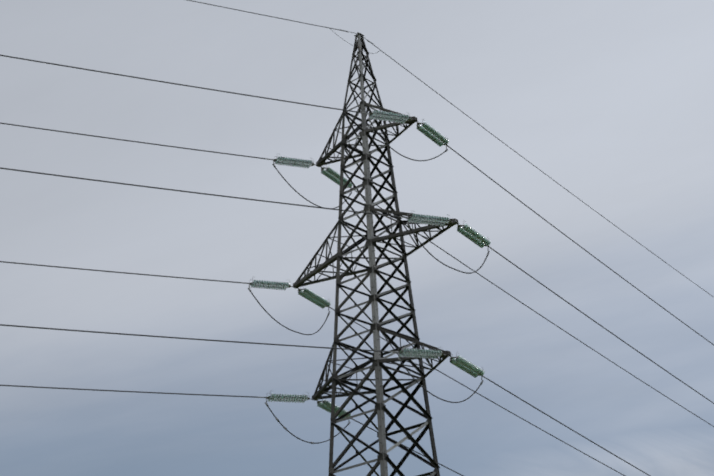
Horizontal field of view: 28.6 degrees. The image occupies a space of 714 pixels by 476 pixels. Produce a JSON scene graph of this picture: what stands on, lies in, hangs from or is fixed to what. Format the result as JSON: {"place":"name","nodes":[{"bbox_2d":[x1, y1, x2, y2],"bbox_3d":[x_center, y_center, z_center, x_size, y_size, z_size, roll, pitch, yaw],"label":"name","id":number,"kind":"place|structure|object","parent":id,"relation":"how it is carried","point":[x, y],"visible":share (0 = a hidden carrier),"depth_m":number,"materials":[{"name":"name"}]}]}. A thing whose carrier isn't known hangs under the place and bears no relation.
{"place":"outdoors","nodes":[
{"label":"outdoors","id":0,"kind":"place"},
{"bbox_2d":[0,0,713,475],"label":"sky","id":1,"kind":"structure","parent":0,"point":[611,100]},
{"label":"ground","id":2,"kind":"structure","parent":0,"visible":0},
{"bbox_2d":[293,32,458,475],"bbox_3d":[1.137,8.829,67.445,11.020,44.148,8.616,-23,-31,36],"label":"transmission tower","id":3,"kind":"structure","parent":2,"relation":"on","point":[377,360],"depth_m":69.90,"materials":[{"name":"metal"}]},
{"bbox_2d":[0,0,713,475],"bbox_3d":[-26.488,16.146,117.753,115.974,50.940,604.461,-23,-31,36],"label":"conductors","id":4,"kind":"object","parent":3,"relation":"attached to","point":[340,210],"visible":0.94,"depth_m":69.98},
{"bbox_2d":[240,29,493,443],"bbox_3d":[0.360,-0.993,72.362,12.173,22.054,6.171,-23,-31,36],"label":"insulator fittings","id":5,"kind":"object","parent":3,"relation":"attached to","point":[299,290],"visible":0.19,"depth_m":70.60,"materials":[{"name":"metal"}]},
{"bbox_2d":[251,110,490,418],"bbox_3d":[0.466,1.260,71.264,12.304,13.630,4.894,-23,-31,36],"label":"insulator glass discs","id":6,"kind":"object","parent":3,"relation":"attached to","point":[480,241],"visible":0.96,"depth_m":70.90,"materials":[{"name":"green glass"}]}
]}

